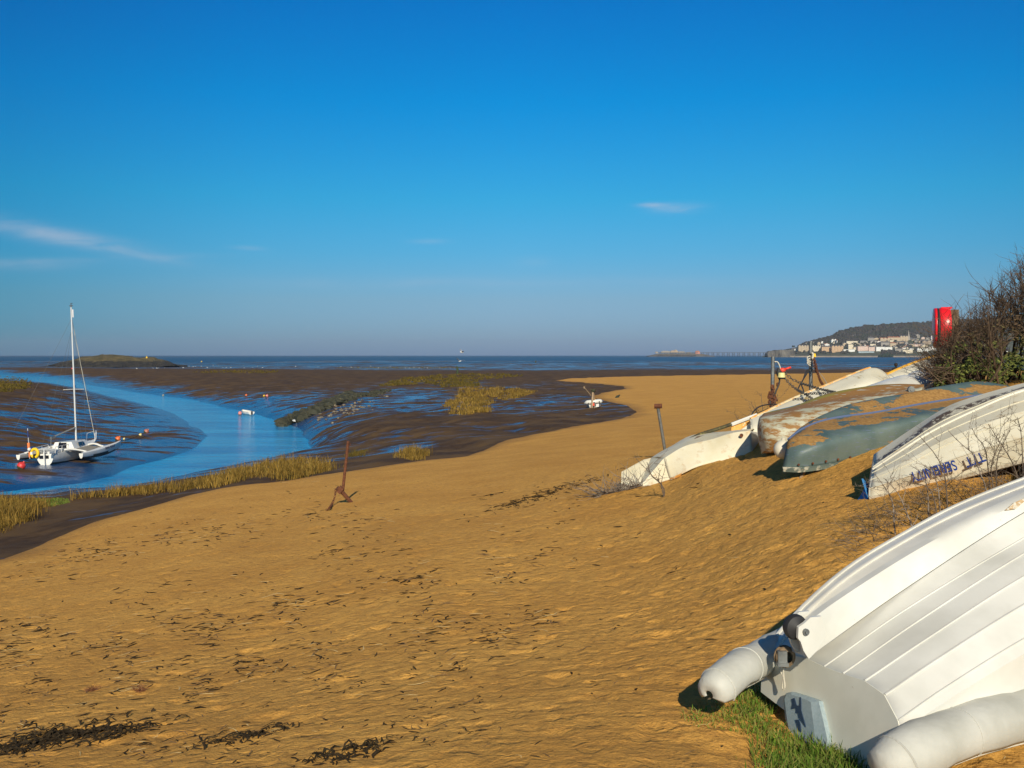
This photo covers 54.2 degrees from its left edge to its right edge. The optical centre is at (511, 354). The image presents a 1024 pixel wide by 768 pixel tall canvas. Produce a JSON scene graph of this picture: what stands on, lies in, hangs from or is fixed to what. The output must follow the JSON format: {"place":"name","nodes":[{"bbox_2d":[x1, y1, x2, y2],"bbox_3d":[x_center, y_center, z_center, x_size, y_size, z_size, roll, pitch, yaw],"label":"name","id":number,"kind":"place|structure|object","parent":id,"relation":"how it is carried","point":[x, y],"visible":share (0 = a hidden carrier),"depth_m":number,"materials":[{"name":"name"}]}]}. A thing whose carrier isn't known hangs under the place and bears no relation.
{"place":"outdoors","nodes":[
{"label":"outdoors","id":0,"kind":"place"},
{"bbox_2d":[45,451,343,500],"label":"marsh grass","id":1,"kind":"structure","parent":0,"point":[293,467],"depth_m":41.87,"materials":[{"name":"plant"}]},
{"bbox_2d":[344,448,370,456],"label":"marsh grass","id":2,"kind":"structure","parent":0,"point":[356,453],"depth_m":54.43,"materials":[{"name":"plant"}]},
{"bbox_2d":[334,366,475,367],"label":"marsh grass","id":3,"kind":"structure","parent":0,"point":[402,367],"depth_m":570.44,"materials":[{"name":"plant"}]},
{"bbox_2d":[392,442,435,460],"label":"marsh grass","id":4,"kind":"structure","parent":0,"point":[406,452],"depth_m":46.49,"materials":[{"name":"plant"}]},
{"bbox_2d":[0,356,1008,494],"bbox_3d":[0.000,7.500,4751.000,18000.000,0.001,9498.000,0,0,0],"label":"water","id":5,"kind":"structure","parent":0,"point":[233,437],"depth_m":132.28,"materials":[{"name":"blue liquid"}]},
{"bbox_2d":[16,303,120,464],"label":"trimaran","id":6,"kind":"object","parent":5,"relation":"on","point":[64,451],"visible":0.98,"depth_m":67.74,"materials":[{"name":"white plastic"}]},
{"bbox_2d":[27,427,29,458],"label":"danbuoy","id":7,"kind":"object","parent":6,"relation":"attached to","point":[28,444],"visible":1,"depth_m":65.42,"materials":[{"name":"orange plastic"}]},
{"bbox_2d":[30,448,39,457],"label":"lifebuoy","id":8,"kind":"object","parent":6,"relation":"attached to","point":[37,452],"visible":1,"depth_m":65.23,"materials":[{"name":"yellow plastic"}]},
{"bbox_2d":[45,354,187,367],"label":"rocky islet","id":9,"kind":"object","parent":5,"relation":"in","point":[106,361],"visible":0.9,"depth_m":600.51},
{"bbox_2d":[241,409,254,414],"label":"moored dinghy","id":10,"kind":"object","parent":5,"relation":"on","point":[246,412],"visible":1,"depth_m":124.47,"materials":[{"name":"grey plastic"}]},
{"bbox_2d":[658,352,697,356],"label":"landing stage","id":11,"kind":"object","parent":5,"relation":"in","point":[678,353],"visible":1,"depth_m":3940.00,"materials":[{"name":"grey metal"}]},
{"bbox_2d":[646,353,714,356],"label":"pier islet","id":12,"kind":"object","parent":5,"relation":"in","point":[680,355],"visible":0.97,"depth_m":3972.41,"materials":[{"name":"grey stone"}]},
{"bbox_2d":[700,352,765,356],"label":"pier","id":13,"kind":"structure","parent":5,"relation":"in","point":[734,353],"depth_m":3996.50,"materials":[{"name":"grey"}]},
{"bbox_2d":[0,361,1022,559],"bbox_3d":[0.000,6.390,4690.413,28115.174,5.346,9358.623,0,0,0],"label":"mud flat","id":14,"kind":"structure","parent":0,"point":[403,416],"depth_m":101.02,"materials":[{"name":"brown soil"}]},
{"bbox_2d":[0,375,31,391],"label":"marsh grass","id":15,"kind":"structure","parent":14,"relation":"on","point":[5,387],"depth_m":156.40,"materials":[{"name":"plant"}]},
{"bbox_2d":[17,461,25,468],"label":"mooring buoy","id":16,"kind":"object","parent":14,"relation":"on","point":[21,465],"visible":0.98,"depth_m":62.61,"materials":[{"name":"red plastic"}]},
{"bbox_2d":[0,490,61,532],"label":"marsh grass","id":17,"kind":"structure","parent":14,"relation":"on","point":[14,510],"depth_m":34.65,"materials":[{"name":"yellow plant"}]},
{"bbox_2d":[29,497,69,506],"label":"short turf","id":18,"kind":"structure","parent":14,"relation":"on","point":[60,499],"depth_m":42.72,"materials":[{"name":"green plant"}]},
{"bbox_2d":[196,370,277,372],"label":"marsh grass","id":19,"kind":"structure","parent":14,"relation":"on","point":[258,371],"depth_m":308.40,"materials":[{"name":"plant"}]},
{"bbox_2d":[274,389,391,426],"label":"weedy rubble","id":20,"kind":"object","parent":14,"relation":"on","point":[302,414],"visible":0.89,"depth_m":110.43,"materials":[{"name":"green plant"}]},
{"bbox_2d":[313,396,388,427],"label":"scattered stones","id":21,"kind":"object","parent":14,"relation":"on","point":[341,409],"visible":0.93,"depth_m":103.06,"materials":[{"name":"stone"}]},
{"bbox_2d":[378,372,523,386],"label":"marsh grass","id":22,"kind":"structure","parent":14,"relation":"on","point":[453,381],"depth_m":197.17,"materials":[{"name":"green plant"}]},
{"bbox_2d":[440,385,535,414],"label":"marsh grass","id":23,"kind":"structure","parent":14,"relation":"on","point":[475,400],"depth_m":112.18,"materials":[{"name":"plant"}]},
{"bbox_2d":[591,389,594,407],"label":"mooring post","id":24,"kind":"object","parent":14,"relation":"on","point":[592,390],"visible":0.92,"depth_m":84.46,"materials":[{"name":"brown wood"}]},
{"bbox_2d":[584,399,602,407],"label":"dinghy","id":25,"kind":"object","parent":14,"relation":"on","point":[597,402],"visible":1,"depth_m":84.81,"materials":[{"name":"white plastic"}]},
{"bbox_2d":[790,356,925,356],"bbox_3d":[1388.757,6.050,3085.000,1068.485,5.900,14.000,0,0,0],"label":"sea wall","id":26,"kind":"structure","parent":14,"relation":"on","point":[854,356],"depth_m":3078.66,"materials":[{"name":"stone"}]},
{"bbox_2d":[0,371,1023,767],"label":"sand beach","id":27,"kind":"structure","parent":0,"point":[756,511],"depth_m":10.73,"materials":[{"name":"beige sand"}]},
{"bbox_2d":[84,684,102,691],"bbox_3d":[-3.580,2.868,8.531,0.182,0.123,0.148,0,0,0],"label":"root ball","id":28,"kind":"object","parent":27,"relation":"on","point":[95,688],"visible":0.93,"depth_m":8.53,"materials":[{"name":"brown plant"}]},
{"bbox_2d":[0,706,206,757],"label":"seaweed","id":29,"kind":"object","parent":27,"relation":"on","point":[55,737],"visible":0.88,"depth_m":6.74,"materials":[{"name":"black plant"}]},
{"bbox_2d":[73,719,189,746],"bbox_3d":[-2.627,2.540,6.675,0.696,0.152,0.742,0,0,18],"label":"seaweed","id":30,"kind":"object","parent":27,"relation":"on","point":[120,730],"visible":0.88,"depth_m":6.62,"materials":[{"name":"black plant"}]},
{"bbox_2d":[129,684,147,692],"bbox_3d":[-3.126,2.802,8.363,0.192,0.122,0.158,0,0,0],"label":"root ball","id":31,"kind":"object","parent":27,"relation":"on","point":[139,690],"visible":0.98,"depth_m":8.35,"materials":[{"name":"brown plant"}]},
{"bbox_2d":[181,722,322,752],"bbox_3d":[-1.613,2.332,6.153,0.854,0.118,0.500,0,0,-28],"label":"seaweed","id":32,"kind":"object","parent":27,"relation":"on","point":[248,735],"visible":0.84,"depth_m":6.10,"materials":[{"name":"black plant"}]},
{"bbox_2d":[326,441,352,510],"bbox_3d":[-4.324,3.048,24.578,0.491,1.783,1.491,0,0,20],"label":"anchor","id":33,"kind":"object","parent":27,"relation":"on","point":[340,489],"visible":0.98,"depth_m":25.01,"materials":[{"name":"metal"}]},
{"bbox_2d":[291,734,417,767],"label":"seaweed","id":34,"kind":"object","parent":27,"relation":"on","point":[342,756],"visible":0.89,"depth_m":5.39,"materials":[{"name":"black plant"}]},
{"bbox_2d":[383,713,431,728],"bbox_3d":[-0.617,2.198,5.965,0.328,0.044,0.376,0,0,0],"label":"seaweed","id":35,"kind":"object","parent":27,"relation":"on","point":[403,718],"visible":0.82,"depth_m":5.99,"materials":[{"name":"brown plant"}]},
{"bbox_2d":[0,483,885,764],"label":"brown stalks","id":36,"kind":"object","parent":27,"relation":"on","point":[285,633],"visible":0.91,"depth_m":9.85,"materials":[{"name":"brown plant"}]},
{"bbox_2d":[422,727,480,745],"bbox_3d":[-0.298,2.106,5.458,0.286,0.056,0.398,0,0,42],"label":"seaweed","id":37,"kind":"object","parent":27,"relation":"on","point":[447,736],"visible":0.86,"depth_m":5.44,"materials":[{"name":"black plant"}]},
{"bbox_2d":[411,656,496,669],"bbox_3d":[-0.430,2.395,7.757,0.800,0.043,0.300,0,0,-29],"label":"seaweed","id":38,"kind":"object","parent":27,"relation":"on","point":[459,661],"visible":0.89,"depth_m":7.80,"materials":[{"name":"brown plant"}]},
{"bbox_2d":[0,483,941,767],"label":"seaweed flecks","id":39,"kind":"object","parent":27,"relation":"on","point":[274,639],"visible":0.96,"depth_m":9.57,"materials":[{"name":"black plant"}]},
{"bbox_2d":[0,481,1004,757],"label":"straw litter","id":40,"kind":"object","parent":27,"relation":"on","point":[300,605],"visible":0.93,"depth_m":10.78,"materials":[{"name":"beige plant"}]},
{"bbox_2d":[457,468,624,521],"bbox_3d":[1.195,2.883,21.966,1.634,0.506,8.705,0,0,34],"label":"seaweed","id":41,"kind":"object","parent":27,"relation":"on","point":[540,495],"visible":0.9,"depth_m":20.96,"materials":[{"name":"brown plant"}]},
{"bbox_2d":[570,463,654,500],"bbox_3d":[2.047,2.449,19.010,1.864,0.804,1.264,0,0,17],"label":"brushwood","id":42,"kind":"object","parent":27,"relation":"on","point":[617,488],"visible":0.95,"depth_m":18.97,"materials":[{"name":"brown plant"}]},
{"bbox_2d":[634,455,667,496],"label":"thorn sapling","id":43,"kind":"object","parent":27,"relation":"on","point":[661,483],"visible":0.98,"depth_m":17.17,"materials":[{"name":"brown plant"}]},
{"bbox_2d":[654,404,665,449],"bbox_3d":[3.999,2.308,26.429,0.540,2.043,0.210,0,0,-20],"label":"leaning pipe","id":44,"kind":"object","parent":27,"relation":"on","point":[657,406],"visible":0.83,"depth_m":26.41,"materials":[{"name":"metal"}]},
{"bbox_2d":[621,429,758,488],"bbox_3d":[3.473,2.007,19.447,2.600,1.217,1.962,0,0,20],"label":"dinghy","id":45,"kind":"object","parent":27,"relation":"on","point":[682,456],"visible":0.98,"depth_m":18.80,"materials":[{"name":"white plastic"}]},
{"bbox_2d":[690,408,767,437],"bbox_3d":[4.399,1.398,19.813,1.688,0.633,0.566,0,0,-10],"label":"boat wreckage","id":46,"kind":"object","parent":45,"relation":"on","point":[742,423],"visible":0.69,"depth_m":19.79,"materials":[{"name":"orange wood"}]},
{"bbox_2d":[680,695,758,734],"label":"green grass","id":47,"kind":"structure","parent":27,"relation":"on","point":[712,713],"depth_m":5.68,"materials":[{"name":"green plant"}]},
{"bbox_2d":[726,387,788,419],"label":"thorn sapling","id":48,"kind":"object","parent":27,"relation":"on","point":[756,410],"visible":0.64,"depth_m":20.60,"materials":[{"name":"brown plant"}]},
{"bbox_2d":[721,684,800,748],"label":"green grass","id":49,"kind":"structure","parent":27,"relation":"on","point":[760,705],"depth_m":5.76,"materials":[{"name":"green plant"}]},
{"bbox_2d":[751,357,782,414],"bbox_3d":[5.340,0.985,20.713,0.436,1.893,1.827,0,0,26],"label":"mooring post","id":50,"kind":"object","parent":27,"relation":"on","point":[771,397],"visible":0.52,"depth_m":21.42,"materials":[{"name":"metal"}]},
{"bbox_2d":[778,373,784,378],"bbox_3d":[5.767,0.451,21.400,0.170,0.135,0.170,0,0,0],"label":"float","id":51,"kind":"object","parent":50,"relation":"hanging from","point":[781,375],"visible":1,"depth_m":21.34,"materials":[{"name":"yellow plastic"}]},
{"bbox_2d":[780,366,790,371],"bbox_3d":[5.860,0.315,21.450,0.259,0.138,0.103,0,0,0],"label":"float","id":52,"kind":"object","parent":50,"relation":"attached to","point":[783,369],"visible":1,"depth_m":21.42,"materials":[{"name":"red plastic"}]},
{"bbox_2d":[735,726,868,767],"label":"green grass","id":53,"kind":"structure","parent":27,"relation":"on","point":[812,755],"depth_m":5.12,"materials":[{"name":"green plant"}]},
{"bbox_2d":[797,341,826,391],"bbox_3d":[6.594,0.630,21.973,0.647,1.900,3.272,0,0,17],"label":"mooring post","id":54,"kind":"object","parent":27,"relation":"on","point":[811,360],"visible":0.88,"depth_m":23.40,"materials":[{"name":"metal"}]},
{"bbox_2d":[750,367,889,431],"bbox_3d":[6.317,0.960,20.339,4.004,1.427,1.370,0,0,-21],"label":"dinghy","id":55,"kind":"object","parent":27,"relation":"on","point":[867,376],"visible":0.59,"depth_m":20.00,"materials":[{"name":"white paint"}]},
{"bbox_2d":[785,376,812,401],"bbox_3d":[5.755,0.677,20.038,0.229,0.441,2.754,0,0,7],"label":"chain","id":56,"kind":"object","parent":55,"relation":"on","point":[800,391],"visible":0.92,"depth_m":20.40,"materials":[{"name":"grey metal"}]},
{"bbox_2d":[783,371,835,392],"bbox_3d":[6.031,0.535,20.006,0.271,0.371,2.841,0,0,-4],"label":"chain","id":57,"kind":"object","parent":55,"relation":"on","point":[813,386],"visible":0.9,"depth_m":20.40,"materials":[{"name":"grey metal"}]},
{"bbox_2d":[804,392,831,394],"bbox_3d":[5.842,0.744,19.099,0.064,0.092,1.058,0,0,-12],"label":"chain","id":58,"kind":"object","parent":55,"relation":"on","point":[816,393],"visible":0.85,"depth_m":19.14,"materials":[{"name":"grey metal"}]},
{"bbox_2d":[757,384,923,453],"bbox_3d":[5.933,1.097,17.883,4.218,1.133,1.755,0,0,-23],"label":"dinghy","id":59,"kind":"object","parent":27,"relation":"on","point":[774,426],"visible":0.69,"depth_m":17.04,"materials":[{"name":"white plastic"}]},
{"bbox_2d":[698,477,1023,767],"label":"dinghy","id":60,"kind":"object","parent":27,"relation":"on","point":[904,649],"visible":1,"depth_m":5.47,"materials":[{"name":"white plastic"}]},
{"bbox_2d":[855,466,899,534],"bbox_3d":[3.583,1.407,9.766,0.474,0.769,0.295,0,0,39],"label":"thorn sapling","id":61,"kind":"object","parent":27,"relation":"on","point":[893,516],"visible":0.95,"depth_m":9.68,"materials":[{"name":"brown plant"}]},
{"bbox_2d":[868,462,917,526],"bbox_3d":[3.594,1.394,9.371,0.437,0.793,0.408,0,0,0],"label":"thorn sapling","id":62,"kind":"object","parent":27,"relation":"on","point":[910,521],"visible":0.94,"depth_m":9.38,"materials":[{"name":"brown plant"}]},
{"bbox_2d":[868,375,919,385],"bbox_3d":[7.339,0.609,19.386,1.191,0.431,1.564,0,0,20],"label":"dinghy","id":63,"kind":"object","parent":27,"relation":"on","point":[903,379],"visible":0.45,"depth_m":19.12,"materials":[{"name":"white plastic"}]},
{"bbox_2d":[782,381,1008,471],"bbox_3d":[5.897,1.032,15.318,4.961,1.211,1.665,0,0,-22],"label":"rowing boat","id":64,"kind":"object","parent":27,"relation":"on","point":[831,438],"visible":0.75,"depth_m":14.40,"materials":[{"name":"blue paint"}]},
{"bbox_2d":[773,437,786,458],"bbox_3d":[3.943,1.358,14.550,0.270,0.315,0.270,0,0,0],"label":"fender","id":65,"kind":"object","parent":64,"relation":"attached to","point":[779,449],"visible":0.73,"depth_m":14.47,"materials":[{"name":"white plastic"}]},
{"bbox_2d":[890,474,937,512],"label":"thorn sapling","id":66,"kind":"object","parent":27,"relation":"on","point":[925,486],"visible":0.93,"depth_m":9.50,"materials":[{"name":"brown plant"}]},
{"bbox_2d":[823,461,1021,561],"bbox_3d":[4.228,1.493,10.250,1.864,0.903,4.039,0,0,42],"label":"dead brushwood","id":67,"kind":"object","parent":27,"relation":"on","point":[882,514],"visible":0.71,"depth_m":10.31,"materials":[{"name":"brown plant"}]},
{"bbox_2d":[908,370,940,388],"bbox_3d":[8.460,0.558,20.664,0.854,0.473,1.565,0,0,22],"label":"dinghy","id":68,"kind":"object","parent":27,"relation":"on","point":[925,383],"visible":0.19,"depth_m":20.19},
{"bbox_2d":[902,467,952,517],"bbox_3d":[3.983,1.409,9.590,0.428,0.726,0.501,0,0,41],"label":"thorn sapling","id":69,"kind":"object","parent":27,"relation":"on","point":[920,473],"visible":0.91,"depth_m":9.54,"materials":[{"name":"brown plant"}]},
{"bbox_2d":[901,450,957,511],"bbox_3d":[4.190,1.320,9.992,0.616,0.724,0.365,0,0,18],"label":"thorn sapling","id":70,"kind":"object","parent":27,"relation":"on","point":[934,477],"visible":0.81,"depth_m":9.94,"materials":[{"name":"brown plant"}]},
{"bbox_2d":[886,353,985,383],"bbox_3d":[9.931,0.298,22.718,1.559,0.771,3.815,0,0,43],"label":"dinghy","id":71,"kind":"object","parent":27,"relation":"on","point":[898,371],"visible":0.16,"depth_m":21.91,"materials":[{"name":"white paint"}]},
{"bbox_2d":[858,383,1023,499],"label":"dinghy","id":72,"kind":"object","parent":27,"relation":"on","point":[954,419],"visible":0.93,"depth_m":11.31,"materials":[{"name":"beige paint"}]},
{"bbox_2d":[910,427,976,507],"bbox_3d":[4.141,1.188,9.558,0.675,1.084,0.425,0,0,39],"label":"thorn sapling","id":73,"kind":"object","parent":27,"relation":"on","point":[945,485],"visible":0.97,"depth_m":9.54,"materials":[{"name":"brown plant"}]},
{"bbox_2d":[951,309,958,343],"bbox_3d":[10.189,0.030,23.000,0.130,2.140,0.130,0,0,45],"label":"timber post","id":74,"kind":"object","parent":27,"relation":"on","point":[955,312],"visible":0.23,"depth_m":22.94,"materials":[{"name":"brown wood"}]},
{"bbox_2d":[932,307,951,347],"bbox_3d":[9.909,-0.619,23.012,0.402,0.949,0.915,0,0,18],"label":"lifebuoy case","id":75,"kind":"object","parent":74,"relation":"attached to","point":[937,312],"visible":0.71,"depth_m":22.70,"materials":[{"name":"red plastic"}]},
{"bbox_2d":[902,246,1023,387],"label":"thorn bush","id":76,"kind":"object","parent":27,"relation":"on","point":[989,341],"visible":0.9,"depth_m":19.63,"materials":[{"name":"green plant"}]},
{"bbox_2d":[906,469,1020,525],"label":"dry grass","id":77,"kind":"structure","parent":27,"relation":"on","point":[970,489],"depth_m":10.60,"materials":[{"name":"brown plant"}]},
{"bbox_2d":[948,412,1021,490],"bbox_3d":[4.396,1.125,9.412,0.346,1.177,0.803,0,0,-12],"label":"thorn sapling","id":78,"kind":"object","parent":27,"relation":"on","point":[976,464],"visible":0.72,"depth_m":9.50,"materials":[{"name":"brown plant"}]},
{"bbox_2d":[967,418,1007,491],"bbox_3d":[4.563,1.104,9.635,0.283,1.141,0.523,0,0,0],"label":"thorn sapling","id":79,"kind":"object","parent":27,"relation":"on","point":[989,487],"visible":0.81,"depth_m":9.66,"materials":[{"name":"brown plant"}]},
{"bbox_2d":[966,423,1011,488],"bbox_3d":[4.865,1.135,10.124,0.481,0.965,0.387,0,0,-21],"label":"thorn sapling","id":80,"kind":"object","parent":27,"relation":"on","point":[994,451],"visible":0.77,"depth_m":9.99,"materials":[{"name":"brown plant"}]},
{"bbox_2d":[969,392,1023,486],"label":"thorn sapling","id":81,"kind":"object","parent":27,"relation":"on","point":[996,468],"visible":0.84,"depth_m":9.37,"materials":[{"name":"brown plant"}]},
{"bbox_2d":[971,389,1023,478],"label":"thorn sapling","id":82,"kind":"object","parent":27,"relation":"on","point":[1006,442],"visible":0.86,"depth_m":9.33,"materials":[{"name":"brown plant"}]},
{"bbox_2d":[985,409,1023,480],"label":"thorn sapling","id":83,"kind":"object","parent":27,"relation":"on","point":[1020,430],"visible":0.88,"depth_m":9.05,"materials":[{"name":"brown plant"}]},
{"bbox_2d":[0,0,1023,355],"label":"sky","id":84,"kind":"structure","parent":0,"point":[192,177],"materials":[{"name":"blue"}]},
{"bbox_2d":[764,349,794,356],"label":"headland rocks","id":85,"kind":"object","parent":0,"point":[782,353],"visible":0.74,"depth_m":3083.25,"materials":[{"name":"grey stone"}]},
{"bbox_2d":[762,318,1023,356],"bbox_3d":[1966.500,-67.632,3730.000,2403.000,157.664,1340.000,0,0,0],"label":"hill","id":86,"kind":"structure","parent":0,"point":[865,331],"depth_m":3321.31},
{"bbox_2d":[797,345,808,351],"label":"house","id":87,"kind":"structure","parent":86,"relation":"on","point":[801,348],"depth_m":3265.27,"materials":[{"name":"beige stone"}]},
{"bbox_2d":[812,345,820,351],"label":"house","id":88,"kind":"structure","parent":86,"relation":"on","point":[816,347],"depth_m":3242.27,"materials":[{"name":"beige stone"}]},
{"bbox_2d":[820,345,829,351],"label":"house","id":89,"kind":"structure","parent":86,"relation":"on","point":[825,348],"depth_m":3219.88,"materials":[{"name":"beige stone"}]},
{"bbox_2d":[830,345,842,352],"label":"house","id":90,"kind":"structure","parent":86,"relation":"on","point":[836,348],"depth_m":3198.38,"materials":[{"name":"beige paint"}]},
{"bbox_2d":[847,344,852,348],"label":"house","id":91,"kind":"structure","parent":86,"relation":"on","point":[849,346],"depth_m":3217.79,"materials":[{"name":"white paint"}]},
{"bbox_2d":[856,346,867,350],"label":"house","id":92,"kind":"structure","parent":86,"relation":"on","point":[861,348],"depth_m":3194.79,"materials":[{"name":"paint"}]},
{"bbox_2d":[857,351,873,352],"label":"house","id":93,"kind":"structure","parent":86,"relation":"on","point":[865,351],"depth_m":3171.80,"materials":[{"name":"white glass"}]},
{"bbox_2d":[868,346,874,350],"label":"house","id":94,"kind":"structure","parent":86,"relation":"on","point":[871,348],"depth_m":3190.61,"materials":[{"name":"paint"}]},
{"bbox_2d":[875,347,884,350],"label":"house","id":95,"kind":"structure","parent":86,"relation":"on","point":[878,348],"depth_m":3188.52,"materials":[{"name":"white stone"}]},
{"bbox_2d":[879,341,889,345],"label":"house","id":96,"kind":"structure","parent":86,"relation":"on","point":[886,343],"depth_m":3236.60,"materials":[{"name":"grey stone"}]},
{"bbox_2d":[879,337,890,341],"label":"house","id":97,"kind":"structure","parent":86,"relation":"on","point":[884,339],"depth_m":3279.90,"materials":[{"name":"beige stone"}]},
{"bbox_2d":[878,352,892,356],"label":"evergreen trees","id":98,"kind":"object","parent":86,"relation":"on","point":[887,354],"visible":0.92,"depth_m":3068.93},
{"bbox_2d":[887,336,899,340],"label":"house","id":99,"kind":"structure","parent":86,"relation":"on","point":[893,338],"depth_m":3280.50,"materials":[{"name":"beige stone"}]},
{"bbox_2d":[898,335,907,340],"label":"house","id":100,"kind":"structure","parent":86,"relation":"on","point":[904,338],"depth_m":3279.90,"materials":[{"name":"beige stone"}]},
{"bbox_2d":[921,340,930,344],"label":"house","id":101,"kind":"structure","parent":86,"relation":"on","point":[925,341],"depth_m":3247.05,"materials":[{"name":"brown stone"}]}
]}

